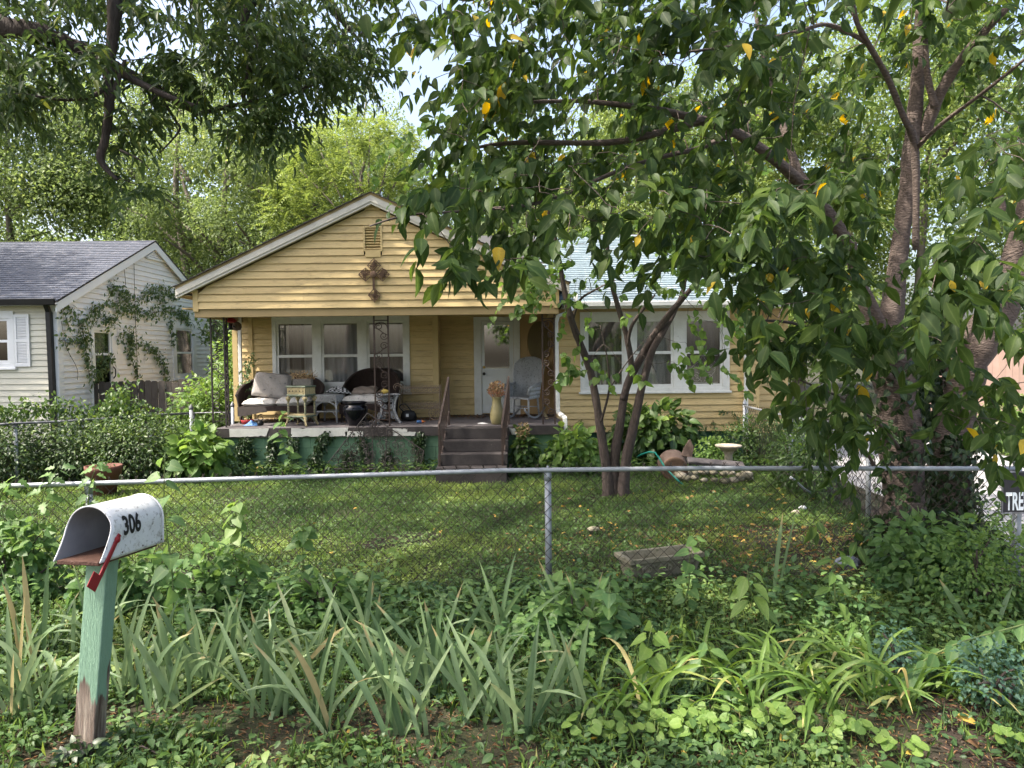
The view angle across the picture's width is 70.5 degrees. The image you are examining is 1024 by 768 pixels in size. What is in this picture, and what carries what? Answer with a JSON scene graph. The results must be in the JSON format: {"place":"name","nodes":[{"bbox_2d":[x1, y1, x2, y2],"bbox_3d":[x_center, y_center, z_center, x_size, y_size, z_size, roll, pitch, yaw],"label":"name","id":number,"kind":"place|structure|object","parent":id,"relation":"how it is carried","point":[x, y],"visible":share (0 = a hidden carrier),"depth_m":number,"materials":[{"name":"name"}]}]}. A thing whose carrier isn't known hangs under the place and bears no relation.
{"place":"outdoors","nodes":[
{"label":"outdoors","id":0,"kind":"place"},
{"bbox_2d":[0,240,221,453],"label":"house","id":1,"kind":"structure","parent":0,"point":[40,282],"depth_m":17.00,"materials":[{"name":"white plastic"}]},
{"bbox_2d":[0,311,16,369],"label":"window","id":2,"kind":"structure","parent":1,"relation":"in","point":[7,354],"depth_m":15.34,"materials":[{"name":"white plastic"}]},
{"bbox_2d":[90,327,118,423],"bbox_3d":[-9.624,-0.070,17.128,0.090,2.524,1.089,-1,2,0],"label":"storm door","id":3,"kind":"structure","parent":1,"relation":"in","point":[102,339],"depth_m":17.11,"materials":[{"name":"white plastic"}]},
{"bbox_2d":[53,274,191,393],"bbox_3d":[-9.533,-1.333,18.392,0.306,2.944,6.552,-1,2,0],"label":"vine","id":4,"kind":"object","parent":1,"relation":"attached to","point":[130,337],"visible":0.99,"depth_m":17.83,"materials":[{"name":"green plant"}]},
{"bbox_2d":[171,322,197,380],"bbox_3d":[-9.616,-0.953,21.298,0.125,1.650,1.554,-1,2,0],"label":"window","id":5,"kind":"structure","parent":1,"relation":"in","point":[184,354],"depth_m":21.28,"materials":[{"name":"white plastic"}]},
{"bbox_2d":[0,359,1023,767],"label":"ground","id":6,"kind":"structure","parent":0,"point":[514,753],"depth_m":4.46,"materials":[{"name":"plant"}]},
{"bbox_2d":[0,405,61,482],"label":"privet shrub","id":7,"kind":"object","parent":6,"relation":"on","point":[5,455],"visible":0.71,"depth_m":11.75,"materials":[{"name":"green plant"}]},
{"bbox_2d":[0,516,74,603],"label":"weed","id":8,"kind":"object","parent":6,"relation":"on","point":[34,561],"visible":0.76,"depth_m":6.24,"materials":[{"name":"green plant"}]},
{"bbox_2d":[0,604,78,722],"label":"iris plant","id":9,"kind":"object","parent":6,"relation":"on","point":[16,701],"visible":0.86,"depth_m":4.18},
{"bbox_2d":[0,556,79,663],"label":"iris plant","id":10,"kind":"object","parent":6,"relation":"on","point":[43,630],"visible":0.66,"depth_m":4.97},
{"bbox_2d":[0,618,122,715],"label":"iris plant","id":11,"kind":"object","parent":6,"relation":"on","point":[58,685],"visible":0.69,"depth_m":4.24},
{"bbox_2d":[0,52,124,241],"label":"broadleaf tree","id":12,"kind":"object","parent":6,"relation":"on","point":[9,233],"visible":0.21,"depth_m":27.98,"materials":[{"name":"plant"}]},
{"bbox_2d":[18,409,136,481],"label":"privet shrub","id":13,"kind":"object","parent":6,"relation":"on","point":[66,455],"visible":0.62,"depth_m":12.03,"materials":[{"name":"green plant"}]},
{"bbox_2d":[49,735,122,767],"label":"ivy","id":14,"kind":"object","parent":6,"relation":"on","point":[81,752],"visible":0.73,"depth_m":3.72,"materials":[{"name":"green plant"}]},
{"bbox_2d":[53,493,163,752],"bbox_3d":[-2.161,1.366,3.852,0.340,1.497,0.613,0,2,9],"label":"mailbox","id":15,"kind":"object","parent":6,"relation":"on","point":[99,540],"visible":1,"depth_m":3.80,"materials":[{"name":"green paint"}]},
{"bbox_2d":[0,401,234,482],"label":"chain link fence","id":16,"kind":"object","parent":6,"relation":"on","point":[17,424],"visible":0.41,"depth_m":11.99,"materials":[{"name":"metal"}]},
{"bbox_2d":[0,374,177,431],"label":"vine","id":17,"kind":"object","parent":16,"relation":"attached to","point":[35,408],"visible":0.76,"depth_m":12.48,"materials":[{"name":"green plant"}]},
{"bbox_2d":[59,547,181,617],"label":"weed","id":18,"kind":"object","parent":6,"relation":"on","point":[129,574],"visible":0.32,"depth_m":5.87,"materials":[{"name":"green plant"}]},
{"bbox_2d":[0,57,242,276],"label":"broadleaf tree","id":19,"kind":"object","parent":6,"relation":"on","point":[74,200],"visible":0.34,"depth_m":27.21,"materials":[{"name":"plant"}]},
{"bbox_2d":[59,584,193,704],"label":"iris plant","id":20,"kind":"object","parent":6,"relation":"on","point":[129,672],"visible":0.67,"depth_m":4.43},
{"bbox_2d":[74,405,182,485],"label":"privet shrub","id":21,"kind":"object","parent":6,"relation":"on","point":[148,455],"visible":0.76,"depth_m":12.04,"materials":[{"name":"green plant"}]},
{"bbox_2d":[94,379,233,446],"bbox_3d":[-8.266,0.677,16.668,4.182,1.582,0.092,-1,2,0],"label":"picket fence","id":22,"kind":"object","parent":6,"relation":"on","point":[151,392],"visible":0.23,"depth_m":16.62,"materials":[{"name":"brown wood"}]},
{"bbox_2d":[144,453,191,640],"bbox_3d":[-2.473,1.200,5.215,0.282,1.424,0.264,1,3,32],"label":"mulberry sprout","id":23,"kind":"object","parent":6,"relation":"on","point":[180,580],"visible":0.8,"depth_m":5.20,"materials":[{"name":"green plant"}]},
{"bbox_2d":[125,605,223,714],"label":"iris plant","id":24,"kind":"object","parent":6,"relation":"on","point":[159,678],"visible":0.96,"depth_m":4.32,"materials":[{"name":"plant"}]},
{"bbox_2d":[159,418,236,482],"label":"hydrangea","id":25,"kind":"object","parent":6,"relation":"on","point":[204,457],"visible":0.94,"depth_m":12.07,"materials":[{"name":"green plant"}]},
{"bbox_2d":[146,583,256,692],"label":"iris plant","id":26,"kind":"object","parent":6,"relation":"on","point":[211,671],"visible":0.81,"depth_m":4.56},
{"bbox_2d":[164,370,238,444],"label":"privet shrub","id":27,"kind":"object","parent":6,"relation":"on","point":[198,404],"visible":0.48,"depth_m":14.97,"materials":[{"name":"green plant"}]},
{"bbox_2d":[0,0,409,231],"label":"ash tree","id":28,"kind":"object","parent":6,"relation":"on","point":[277,76],"visible":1,"depth_m":4.95,"materials":[{"name":"green plant"}]},
{"bbox_2d":[153,532,272,617],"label":"weed","id":29,"kind":"object","parent":6,"relation":"on","point":[223,564],"visible":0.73,"depth_m":5.84,"materials":[{"name":"green plant"}]},
{"bbox_2d":[97,45,330,358],"bbox_3d":[-10.746,-5.547,26.753,8.350,13.526,8.106,-1,2,0],"label":"broadleaf tree","id":30,"kind":"object","parent":6,"relation":"on","point":[218,252],"visible":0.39,"depth_m":25.55,"materials":[{"name":"plant"}]},
{"bbox_2d":[195,584,289,663],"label":"iris plant","id":31,"kind":"object","parent":6,"relation":"on","point":[235,631],"visible":0.61,"depth_m":4.96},
{"bbox_2d":[194,605,337,719],"bbox_3d":[-1.424,1.607,4.270,0.759,0.681,0.644,-1,2,-18],"label":"iris plant","id":32,"kind":"object","parent":6,"relation":"on","point":[281,697],"visible":0.84,"depth_m":4.22,"materials":[{"name":"plant"}]},
{"bbox_2d":[182,75,390,255],"bbox_3d":[-7.508,-4.547,25.155,6.145,11.625,6.388,0,2,14],"label":"broadleaf tree","id":33,"kind":"object","parent":6,"relation":"on","point":[240,182],"visible":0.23,"depth_m":23.87,"materials":[{"name":"plant"}]},
{"bbox_2d":[227,583,379,670],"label":"iris plant","id":34,"kind":"object","parent":6,"relation":"on","point":[315,653],"visible":0.66,"depth_m":4.86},
{"bbox_2d":[263,563,368,628],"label":"weed","id":35,"kind":"object","parent":6,"relation":"on","point":[311,582],"visible":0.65,"depth_m":5.60,"materials":[{"name":"green plant"}]},
{"bbox_2d":[243,613,408,734],"bbox_3d":[-1.029,1.613,4.047,0.918,0.684,0.214,-1,2,-16],"label":"iris plant","id":36,"kind":"object","parent":6,"relation":"on","point":[316,710],"visible":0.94,"depth_m":4.04,"materials":[{"name":"plant"}]},
{"bbox_2d":[251,104,436,240],"bbox_3d":[-5.288,-3.806,22.775,6.221,10.038,4.551,-1,2,0],"label":"tree of heaven","id":37,"kind":"object","parent":6,"relation":"on","point":[281,201],"visible":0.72,"depth_m":21.90,"materials":[{"name":"plant"}]},
{"bbox_2d":[239,82,457,239],"bbox_3d":[-6.204,-5.638,30.809,9.597,13.280,8.946,-1,2,0],"label":"broadleaf tree","id":38,"kind":"object","parent":6,"relation":"on","point":[384,141],"visible":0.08,"depth_m":29.14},
{"bbox_2d":[319,568,414,652],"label":"iris plant","id":39,"kind":"object","parent":6,"relation":"on","point":[365,617],"visible":0.64,"depth_m":5.03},
{"bbox_2d":[335,431,428,473],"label":"ivy","id":40,"kind":"object","parent":6,"relation":"on","point":[418,440],"visible":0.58,"depth_m":12.80,"materials":[{"name":"green plant"}]},
{"bbox_2d":[332,608,432,700],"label":"iris plant","id":41,"kind":"object","parent":6,"relation":"on","point":[366,660],"visible":0.56,"depth_m":4.42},
{"bbox_2d":[334,622,451,741],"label":"iris plant","id":42,"kind":"object","parent":6,"relation":"on","point":[396,720],"visible":0.98,"depth_m":3.98,"materials":[{"name":"plant"}]},
{"bbox_2d":[0,471,878,594],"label":"lawn grass","id":43,"kind":"structure","parent":6,"relation":"on","point":[468,536],"depth_m":9.23,"materials":[{"name":"plant"}]},
{"bbox_2d":[354,585,526,701],"bbox_3d":[-0.436,1.589,4.475,1.091,0.681,0.232,-1,2,-6],"label":"iris plant","id":44,"kind":"object","parent":6,"relation":"on","point":[425,672],"visible":0.68,"depth_m":4.49,"materials":[{"name":"plant"}]},
{"bbox_2d":[183,451,777,479],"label":"foundation weeds","id":45,"kind":"object","parent":6,"relation":"on","point":[327,466],"visible":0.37,"depth_m":12.53,"materials":[{"name":"green plant"}]},
{"bbox_2d":[415,613,563,726],"bbox_3d":[-0.100,1.641,4.198,0.882,0.592,0.338,-1,2,0],"label":"iris plant","id":46,"kind":"object","parent":6,"relation":"on","point":[456,682],"visible":0.73,"depth_m":4.17,"materials":[{"name":"plant"}]},
{"bbox_2d":[173,191,806,483],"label":"house","id":47,"kind":"structure","parent":6,"relation":"on","point":[297,298],"depth_m":14.01,"materials":[{"name":"yellow paint"}]},
{"bbox_2d":[235,375,324,423],"bbox_3d":[-4.492,0.277,14.119,1.674,0.896,0.905,-1,2,-4],"label":"loveseat","id":48,"kind":"object","parent":47,"relation":"on","point":[241,394],"visible":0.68,"depth_m":13.77,"materials":[{"name":"brown wicker"}]},
{"bbox_2d":[251,372,291,398],"bbox_3d":[-4.664,0.025,14.083,0.720,0.500,0.158,6,-20,-2],"label":"back cushion","id":49,"kind":"object","parent":48,"relation":"on","point":[270,385],"visible":0.91,"depth_m":14.02,"materials":[{"name":"grey fabric"}]},
{"bbox_2d":[285,385,318,426],"bbox_3d":[-3.826,0.393,13.176,0.498,0.734,0.387,0,3,22],"label":"plant stand","id":50,"kind":"object","parent":47,"relation":"on","point":[297,392],"visible":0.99,"depth_m":13.07,"materials":[{"name":"beige wood"}]},
{"bbox_2d":[271,316,409,393],"bbox_3d":[-3.442,-0.595,14.897,2.825,1.608,0.695,-1,2,0],"label":"window","id":51,"kind":"structure","parent":47,"relation":"in","point":[336,347],"depth_m":14.70,"materials":[{"name":"glass"}]},
{"bbox_2d":[339,368,400,421],"bbox_3d":[-2.739,0.201,14.046,1.160,1.016,0.884,0,2,6],"label":"armchair","id":52,"kind":"object","parent":47,"relation":"on","point":[363,377],"visible":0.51,"depth_m":14.33,"materials":[{"name":"brown wicker"}]},
{"bbox_2d":[324,413,423,470],"bbox_3d":[-2.399,1.008,12.617,1.754,1.017,0.133,-1,2,0],"label":"iron trellis","id":53,"kind":"object","parent":47,"relation":"on","point":[372,451],"visible":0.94,"depth_m":12.60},
{"bbox_2d":[481,321,512,412],"bbox_3d":[-0.300,-0.345,15.105,0.658,1.906,0.137,-1,2,0],"label":"door","id":54,"kind":"structure","parent":47,"relation":"in","point":[497,341],"depth_m":15.13,"materials":[{"name":"white paint"}]},
{"bbox_2d":[500,357,545,418],"bbox_3d":[0.197,0.069,14.187,0.688,1.201,1.071,0,3,24],"label":"rocking chair","id":55,"kind":"object","parent":47,"relation":"on","point":[526,383],"visible":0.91,"depth_m":14.45,"materials":[{"name":"white wicker"}]},
{"bbox_2d":[526,320,551,360],"bbox_3d":[0.561,-0.884,15.082,0.524,0.894,0.029,-1,2,0],"label":"oval plaque","id":56,"kind":"object","parent":47,"relation":"attached to","point":[534,341],"visible":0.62,"depth_m":15.07,"materials":[{"name":"brown wood"}]},
{"bbox_2d":[579,311,731,393],"bbox_3d":[2.769,-0.624,14.348,2.956,1.588,0.695,-1,2,0],"label":"window","id":57,"kind":"structure","parent":47,"relation":"in","point":[663,381],"depth_m":14.08,"materials":[{"name":"glass"}]},
{"bbox_2d":[427,553,562,647],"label":"iris plant","id":58,"kind":"object","parent":6,"relation":"on","point":[501,610],"visible":0.7,"depth_m":5.14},
{"bbox_2d":[0,681,1016,767],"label":"soil crumbs","id":59,"kind":"object","parent":6,"relation":"on","point":[514,737],"visible":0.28,"depth_m":3.97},
{"bbox_2d":[0,461,1022,588],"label":"chain link fence","id":60,"kind":"object","parent":6,"relation":"on","point":[548,477],"visible":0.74,"depth_m":6.42,"materials":[{"name":"metal"}]},
{"bbox_2d":[14,462,75,573],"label":"fence vine","id":61,"kind":"object","parent":60,"relation":"attached to","point":[52,496],"visible":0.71,"depth_m":6.34,"materials":[{"name":"green plant"}]},
{"bbox_2d":[215,500,254,589],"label":"fence vine","id":62,"kind":"object","parent":60,"relation":"attached to","point":[237,538],"visible":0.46,"depth_m":6.34,"materials":[{"name":"green plant"}]},
{"bbox_2d":[285,525,317,594],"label":"fence vine","id":63,"kind":"object","parent":60,"relation":"attached to","point":[308,532],"visible":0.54,"depth_m":6.34,"materials":[{"name":"green plant"}]},
{"bbox_2d":[999,464,1023,513],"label":"warning sign","id":64,"kind":"object","parent":60,"relation":"attached to","point":[1014,504],"visible":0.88,"depth_m":6.35,"materials":[{"name":"metal"}]},
{"bbox_2d":[0,572,1023,767],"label":"ground cover","id":65,"kind":"object","parent":6,"relation":"on","point":[604,748],"visible":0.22,"depth_m":4.38,"materials":[{"name":"green plant"}]},
{"bbox_2d":[898,620,1023,690],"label":"leafy branch","id":66,"kind":"object","parent":65,"relation":"on","point":[932,659],"visible":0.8,"depth_m":4.46,"materials":[{"name":"green plant"}]},
{"bbox_2d":[0,550,1023,680],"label":"bed weeds","id":67,"kind":"object","parent":6,"relation":"on","point":[478,633],"visible":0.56,"depth_m":5.61,"materials":[{"name":"green plant"}]},
{"bbox_2d":[0,650,1023,767],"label":"verge weeds","id":68,"kind":"object","parent":6,"relation":"on","point":[718,748],"visible":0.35,"depth_m":3.78,"materials":[{"name":"green plant"}]},
{"bbox_2d":[0,32,1023,388],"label":"wood","id":69,"kind":"object","parent":6,"relation":"on","point":[940,232],"visible":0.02,"depth_m":39.51,"materials":[{"name":"green plant"}]},
{"bbox_2d":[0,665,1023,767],"bbox_3d":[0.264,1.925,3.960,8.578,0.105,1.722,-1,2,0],"label":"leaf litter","id":70,"kind":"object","parent":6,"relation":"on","point":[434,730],"visible":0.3,"depth_m":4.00,"materials":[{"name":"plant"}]},
{"bbox_2d":[444,618,581,740],"bbox_3d":[0.010,1.623,4.003,0.749,0.639,0.609,-1,2,0],"label":"iris plant","id":71,"kind":"object","parent":6,"relation":"on","point":[506,694],"visible":0.97,"depth_m":3.98,"materials":[{"name":"plant"}]},
{"bbox_2d":[508,424,541,474],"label":"hydrangea","id":72,"kind":"object","parent":6,"relation":"on","point":[521,452],"visible":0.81,"depth_m":12.49,"materials":[{"name":"green plant"}]},
{"bbox_2d":[434,111,649,235],"bbox_3d":[0.679,-5.488,32.229,9.474,12.730,9.499,-2,3,-34],"label":"broadleaf tree","id":73,"kind":"object","parent":6,"relation":"on","point":[522,225],"visible":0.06,"depth_m":31.07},
{"bbox_2d":[494,612,591,720],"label":"iris plant","id":74,"kind":"object","parent":6,"relation":"on","point":[575,675],"visible":0.69,"depth_m":4.14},
{"bbox_2d":[502,570,641,654],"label":"weed","id":75,"kind":"object","parent":6,"relation":"on","point":[558,611],"visible":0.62,"depth_m":5.15,"materials":[{"name":"green plant"}]},
{"bbox_2d":[537,421,610,475],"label":"hydrangea","id":76,"kind":"object","parent":6,"relation":"on","point":[587,450],"visible":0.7,"depth_m":12.44,"materials":[{"name":"green plant"}]},
{"bbox_2d":[360,90,797,497],"bbox_3d":[1.245,-1.210,10.388,6.555,5.901,2.908,-1,2,-8],"label":"redbud tree","id":77,"kind":"object","parent":6,"relation":"on","point":[652,342],"visible":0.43,"depth_m":10.24,"materials":[{"name":"green plant"}]},
{"bbox_2d":[590,579,638,650],"bbox_3d":[0.724,1.629,5.074,0.270,0.512,0.263,-3,3,-45],"label":"mulberry sprout","id":78,"kind":"object","parent":6,"relation":"on","point":[608,609],"visible":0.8,"depth_m":5.05,"materials":[{"name":"green plant"}]},
{"bbox_2d":[522,638,715,720],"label":"daylily","id":79,"kind":"object","parent":6,"relation":"on","point":[597,702],"visible":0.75,"depth_m":4.21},
{"bbox_2d":[528,89,733,233],"bbox_3d":[5.035,-5.971,30.968,9.301,13.690,10.163,1,3,34],"label":"broadleaf tree","id":80,"kind":"object","parent":6,"relation":"on","point":[609,119],"visible":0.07,"depth_m":28.13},
{"bbox_2d":[630,620,671,699],"bbox_3d":[0.819,1.667,4.344,0.247,0.496,0.226,-1,2,-12],"label":"mulberry sprout","id":81,"kind":"object","parent":6,"relation":"on","point":[657,661],"visible":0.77,"depth_m":4.31,"materials":[{"name":"green plant"}]},
{"bbox_2d":[561,650,741,723],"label":"daylily","id":82,"kind":"object","parent":6,"relation":"on","point":[669,677],"visible":0.73,"depth_m":4.12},
{"bbox_2d":[604,396,708,466],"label":"hydrangea","id":83,"kind":"object","parent":6,"relation":"on","point":[650,425],"visible":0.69,"depth_m":13.20,"materials":[{"name":"green plant"}]},
{"bbox_2d":[614,544,704,581],"bbox_3d":[1.386,1.692,6.820,0.793,0.225,0.320,-1,3,-19],"label":"planter trough","id":84,"kind":"object","parent":6,"relation":"on","point":[651,558],"visible":0.68,"depth_m":6.73,"materials":[{"name":"concrete"}]},
{"bbox_2d":[352,0,1023,563],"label":"cherry tree","id":85,"kind":"object","parent":6,"relation":"on","point":[964,354],"visible":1,"depth_m":5.09,"materials":[{"name":"green plant"}]},
{"bbox_2d":[841,290,1006,569],"bbox_3d":[4.157,0.582,7.130,1.729,3.086,1.018,-2,3,-30],"label":"ivy","id":86,"kind":"object","parent":85,"relation":"attached to","point":[947,441],"visible":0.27,"depth_m":7.13,"materials":[{"name":"green plant"}]},
{"bbox_2d":[672,535,708,609],"bbox_3d":[1.416,1.522,5.726,0.274,0.660,0.246,-1,2,0],"label":"mulberry sprout","id":87,"kind":"object","parent":6,"relation":"on","point":[687,568],"visible":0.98,"depth_m":5.74,"materials":[{"name":"green plant"}]},
{"bbox_2d":[654,618,798,680],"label":"daylily","id":88,"kind":"object","parent":6,"relation":"on","point":[731,654],"visible":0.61,"depth_m":4.68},
{"bbox_2d":[675,626,804,708],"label":"daylily","id":89,"kind":"object","parent":6,"relation":"on","point":[763,682],"visible":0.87,"depth_m":4.29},
{"bbox_2d":[729,570,779,643],"bbox_3d":[1.679,1.583,5.029,0.341,0.588,0.253,0,2,18],"label":"pointed leaf sprout","id":90,"kind":"object","parent":6,"relation":"on","point":[741,589],"visible":0.89,"depth_m":5.00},
{"bbox_2d":[492,523,1019,625],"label":"leaf litter","id":91,"kind":"object","parent":6,"relation":"on","point":[785,532],"visible":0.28,"depth_m":7.62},
{"bbox_2d":[712,412,805,465],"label":"shrub","id":92,"kind":"object","parent":6,"relation":"on","point":[746,442],"visible":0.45,"depth_m":13.33,"materials":[{"name":"green plant"}]},
{"bbox_2d":[664,13,891,257],"bbox_3d":[10.951,-7.024,29.851,9.037,15.747,9.471,-1,2,0],"label":"broadleaf tree","id":93,"kind":"object","parent":6,"relation":"on","point":[822,129],"visible":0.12,"depth_m":27.73,"materials":[{"name":"plant"}]},
{"bbox_2d":[709,627,880,692],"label":"daylily","id":94,"kind":"object","parent":6,"relation":"on","point":[776,651],"visible":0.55,"depth_m":4.63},
{"bbox_2d":[761,415,842,504],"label":"shrub","id":95,"kind":"object","parent":6,"relation":"on","point":[798,457],"visible":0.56,"depth_m":10.56,"materials":[{"name":"green plant"}]},
{"bbox_2d":[742,400,882,518],"bbox_3d":[4.444,1.045,11.300,0.077,1.285,5.310,-1,2,0],"label":"chain link fence","id":96,"kind":"object","parent":6,"relation":"on","point":[868,485],"visible":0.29,"depth_m":9.96,"materials":[{"name":"metal"}]},
{"bbox_2d":[733,646,903,742],"bbox_3d":[1.726,1.750,4.066,0.954,0.342,0.728,0,3,21],"label":"daylily","id":97,"kind":"object","parent":6,"relation":"on","point":[812,702],"visible":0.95,"depth_m":4.18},
{"bbox_2d":[814,547,856,625],"bbox_3d":[2.440,1.542,5.505,0.303,0.615,0.265,-1,2,0],"label":"pointed leaf sprout","id":98,"kind":"object","parent":6,"relation":"on","point":[844,609],"visible":0.95,"depth_m":5.48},
{"bbox_2d":[779,621,952,712],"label":"daylily","id":99,"kind":"object","parent":6,"relation":"on","point":[876,677],"visible":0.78,"depth_m":4.36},
{"bbox_2d":[871,619,921,685],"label":"weed","id":100,"kind":"object","parent":6,"relation":"on","point":[900,660],"visible":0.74,"depth_m":4.51,"materials":[{"name":"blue plant"}]},
{"bbox_2d":[804,0,1023,390],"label":"broadleaf tree","id":101,"kind":"object","parent":6,"relation":"on","point":[952,106],"visible":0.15,"depth_m":27.68,"materials":[{"name":"plant"}]},
{"bbox_2d":[842,646,989,714],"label":"daylily","id":102,"kind":"object","parent":6,"relation":"on","point":[912,696],"visible":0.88,"depth_m":4.19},
{"bbox_2d":[862,506,1013,599],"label":"privet shrub","id":103,"kind":"object","parent":6,"relation":"on","point":[892,545],"visible":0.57,"depth_m":6.12,"materials":[{"name":"green plant"}]},
{"bbox_2d":[899,515,1023,620],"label":"privet shrub","id":104,"kind":"object","parent":6,"relation":"on","point":[997,591],"visible":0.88,"depth_m":5.73,"materials":[{"name":"green plant"}]},
{"bbox_2d":[930,348,1023,414],"bbox_3d":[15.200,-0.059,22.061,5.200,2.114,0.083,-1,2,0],"label":"house","id":105,"kind":"structure","parent":6,"relation":"on","point":[997,365],"depth_m":22.01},
{"bbox_2d":[936,68,1023,347],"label":"broadleaf tree","id":106,"kind":"object","parent":6,"relation":"on","point":[997,135],"visible":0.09,"depth_m":27.14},
{"bbox_2d":[947,632,1023,715],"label":"weed","id":107,"kind":"object","parent":6,"relation":"on","point":[999,684],"visible":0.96,"depth_m":4.18,"materials":[{"name":"green plant"}]},
{"bbox_2d":[0,0,1023,356],"label":"sky","id":108,"kind":"structure","parent":0,"point":[433,69],"materials":[{"name":"white"}]},
{"bbox_2d":[782,421,1023,549],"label":"driveway","id":109,"kind":"structure","parent":0,"point":[982,476],"depth_m":11.72,"materials":[{"name":"concrete"}]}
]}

